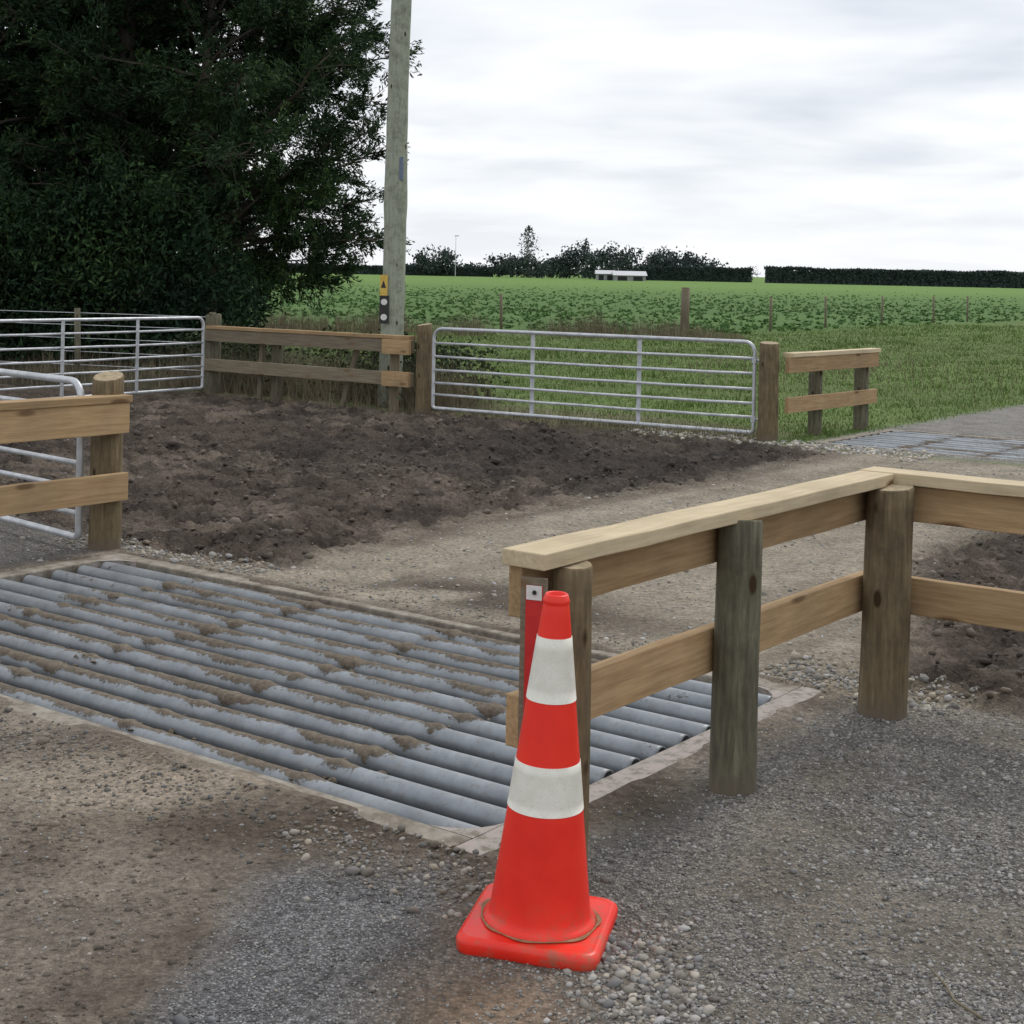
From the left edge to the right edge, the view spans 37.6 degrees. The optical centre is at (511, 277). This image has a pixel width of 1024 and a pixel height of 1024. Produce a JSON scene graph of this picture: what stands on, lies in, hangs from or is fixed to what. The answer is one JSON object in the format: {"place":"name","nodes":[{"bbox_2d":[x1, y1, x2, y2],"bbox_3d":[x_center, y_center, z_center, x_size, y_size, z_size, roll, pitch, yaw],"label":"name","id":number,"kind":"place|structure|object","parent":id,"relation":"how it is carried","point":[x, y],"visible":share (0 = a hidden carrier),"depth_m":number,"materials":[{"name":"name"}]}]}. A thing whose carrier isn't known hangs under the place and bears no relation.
{"place":"outdoors","nodes":[
{"label":"outdoors","id":0,"kind":"place"},
{"bbox_2d":[0,273,1023,1023],"bbox_3d":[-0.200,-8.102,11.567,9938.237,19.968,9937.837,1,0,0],"label":"ground","id":1,"kind":"structure","parent":0,"point":[98,987],"depth_m":5.96,"materials":[{"name":"brown soil"}]},
{"bbox_2d":[0,368,84,540],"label":"metal gate","id":2,"kind":"structure","parent":1,"relation":"on","point":[77,512],"depth_m":9.56,"materials":[{"name":"metal"}]},
{"bbox_2d":[0,371,132,550],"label":"timber fence","id":3,"kind":"object","parent":1,"relation":"on","point":[100,416],"visible":0.81,"depth_m":9.06,"materials":[{"name":"brown wood"}]},
{"bbox_2d":[0,0,133,354],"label":"conifer tree","id":4,"kind":"object","parent":1,"relation":"on","point":[24,8],"visible":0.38,"depth_m":28.88,"materials":[{"name":"green plant"}]},
{"bbox_2d":[0,22,196,340],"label":"conifer tree","id":5,"kind":"object","parent":1,"relation":"on","point":[7,111],"depth_m":30.76,"materials":[{"name":"green plant"}]},
{"bbox_2d":[0,316,204,398],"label":"metal gate","id":6,"kind":"structure","parent":1,"relation":"on","point":[137,345],"depth_m":19.74,"materials":[{"name":"metal"}]},
{"bbox_2d":[0,308,215,381],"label":"wire fence","id":7,"kind":"object","parent":1,"relation":"on","point":[77,338],"visible":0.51,"depth_m":22.56,"materials":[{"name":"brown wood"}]},
{"bbox_2d":[0,0,263,361],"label":"conifer tree","id":8,"kind":"object","parent":1,"relation":"on","point":[67,150],"visible":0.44,"depth_m":29.16,"materials":[{"name":"green plant"}]},
{"bbox_2d":[0,0,274,364],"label":"shelter belt undergrowth","id":9,"kind":"object","parent":1,"relation":"on","point":[20,302],"visible":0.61,"depth_m":27.99,"materials":[{"name":"green plant"}]},
{"bbox_2d":[0,0,424,333],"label":"conifer tree","id":10,"kind":"object","parent":1,"relation":"on","point":[295,73],"visible":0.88,"depth_m":28.81,"materials":[{"name":"green plant"}]},
{"bbox_2d":[144,147,287,326],"bbox_3d":[-7.104,-1.101,33.574,4.596,6.064,5.439,1,0,0],"label":"conifer tree","id":11,"kind":"object","parent":1,"relation":"on","point":[248,161],"depth_m":33.07,"materials":[{"name":"green plant"}]},
{"bbox_2d":[201,313,431,413],"bbox_3d":[-2.689,1.288,20.213,4.178,1.497,0.343,1,0,38],"label":"timber fence","id":12,"kind":"object","parent":1,"relation":"on","point":[395,347],"visible":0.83,"depth_m":19.93,"materials":[{"name":"brown wood"}]},
{"bbox_2d":[155,319,514,407],"bbox_3d":[-2.723,1.193,21.964,5.993,1.157,3.037,1,0,42],"label":"bramble bush","id":13,"kind":"object","parent":1,"relation":"on","point":[246,346],"visible":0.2,"depth_m":21.13,"materials":[{"name":"green plant"}]},
{"bbox_2d":[287,262,493,276],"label":"hedgerow","id":14,"kind":"object","parent":1,"relation":"on","point":[477,271],"visible":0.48,"depth_m":475.64,"materials":[{"name":"green plant"}]},
{"bbox_2d":[377,0,411,406],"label":"utility pole","id":15,"kind":"object","parent":1,"relation":"on","point":[392,300],"visible":0.8,"depth_m":19.82,"materials":[{"name":"grey wood"}]},
{"bbox_2d":[0,553,820,855],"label":"cattle grid","id":16,"kind":"object","parent":1,"relation":"in","point":[393,718],"visible":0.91,"depth_m":6.31,"materials":[{"name":"metal"}]},
{"bbox_2d":[455,235,458,275],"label":"radio mast","id":17,"kind":"object","parent":1,"relation":"on","point":[455,259],"visible":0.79,"depth_m":464.93,"materials":[{"name":"metal"}]},
{"bbox_2d":[0,305,1022,441],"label":"dead weeds","id":18,"kind":"object","parent":1,"relation":"on","point":[323,390],"visible":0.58,"depth_m":22.15,"materials":[{"name":"brown plant"}]},
{"bbox_2d":[0,405,1023,1023],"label":"loose gravel stones","id":19,"kind":"object","parent":1,"relation":"on","point":[178,1019],"visible":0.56,"depth_m":8.96,"materials":[{"name":"stone"}]},
{"bbox_2d":[517,225,541,276],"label":"poplar tree","id":20,"kind":"object","parent":1,"relation":"on","point":[528,229],"visible":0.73,"depth_m":469.69,"materials":[{"name":"green plant"}]},
{"bbox_2d":[456,591,617,971],"bbox_3d":[0.095,1.290,3.982,0.376,0.912,0.376,3,1,13],"label":"traffic cone","id":21,"kind":"object","parent":1,"relation":"on","point":[536,904],"visible":1,"depth_m":3.90,"materials":[{"name":"red plastic"}]},
{"bbox_2d":[406,238,728,278],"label":"distant trees","id":22,"kind":"object","parent":1,"relation":"on","point":[561,266],"visible":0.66,"depth_m":463.94,"materials":[{"name":"green plant"}]},
{"bbox_2d":[431,327,758,433],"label":"metal gate","id":23,"kind":"structure","parent":1,"relation":"on","point":[638,396],"depth_m":17.62,"materials":[{"name":"metal"}]},
{"bbox_2d":[594,270,614,279],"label":"farm shed","id":24,"kind":"structure","parent":1,"relation":"on","point":[604,275],"depth_m":402.00,"materials":[{"name":"metal"}]},
{"bbox_2d":[612,271,646,280],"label":"farm shed","id":25,"kind":"structure","parent":1,"relation":"on","point":[629,275],"depth_m":395.50,"materials":[{"name":"metal"}]},
{"bbox_2d":[258,282,1023,334],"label":"field crop","id":26,"kind":"object","parent":1,"relation":"on","point":[788,326],"visible":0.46,"depth_m":73.19,"materials":[{"name":"green plant"}]},
{"bbox_2d":[279,282,1021,332],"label":"wire fence","id":27,"kind":"object","parent":1,"relation":"on","point":[685,300],"visible":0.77,"depth_m":46.93,"materials":[{"name":"metal"}]},
{"bbox_2d":[641,265,753,282],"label":"hedgerow","id":28,"kind":"object","parent":1,"relation":"on","point":[694,273],"visible":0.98,"depth_m":448.38,"materials":[{"name":"green plant"}]},
{"bbox_2d":[502,466,1023,869],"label":"timber fence","id":29,"kind":"object","parent":1,"relation":"on","point":[886,593],"visible":0.75,"depth_m":5.13,"materials":[{"name":"brown wood"}]},
{"bbox_2d":[518,576,547,741],"bbox_3d":[0.055,1.121,4.205,0.075,0.560,0.034,1,0,21],"label":"hazard marker","id":30,"kind":"object","parent":29,"relation":"attached to","point":[534,590],"visible":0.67,"depth_m":4.20,"materials":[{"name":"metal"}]},
{"bbox_2d":[757,341,880,442],"bbox_3d":[3.594,1.441,17.282,0.342,1.442,2.448,1,0,42],"label":"timber fence","id":31,"kind":"object","parent":1,"relation":"on","point":[815,401],"visible":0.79,"depth_m":16.99,"materials":[{"name":"brown wood"}]},
{"bbox_2d":[764,265,1023,287],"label":"hedgerow","id":32,"kind":"object","parent":1,"relation":"on","point":[913,277],"visible":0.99,"depth_m":423.94,"materials":[{"name":"green plant"}]},
{"bbox_2d":[817,429,1023,460],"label":"cattle grid","id":33,"kind":"object","parent":1,"relation":"on","point":[977,446],"visible":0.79,"depth_m":16.63,"materials":[{"name":"metal"}]},
{"bbox_2d":[0,423,1023,1023],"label":"gravel","id":34,"kind":"structure","parent":0,"point":[646,973],"depth_m":4.29,"materials":[{"name":"grey gravel"}]},
{"bbox_2d":[927,964,981,1018],"bbox_3d":[1.067,1.745,3.671,0.034,0.014,0.258,1,0,-14],"label":"dry twig","id":35,"kind":"object","parent":34,"relation":"on","point":[955,1000],"visible":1,"depth_m":3.62,"materials":[{"name":"brown wood"}]},
{"bbox_2d":[0,0,1023,276],"label":"sky","id":36,"kind":"structure","parent":0,"point":[862,134],"materials":[{"name":"white"}]},
{"bbox_2d":[132,322,1023,446],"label":"grass","id":37,"kind":"structure","parent":0,"point":[726,345],"depth_m":29.33,"materials":[{"name":"green plant"}]}
]}

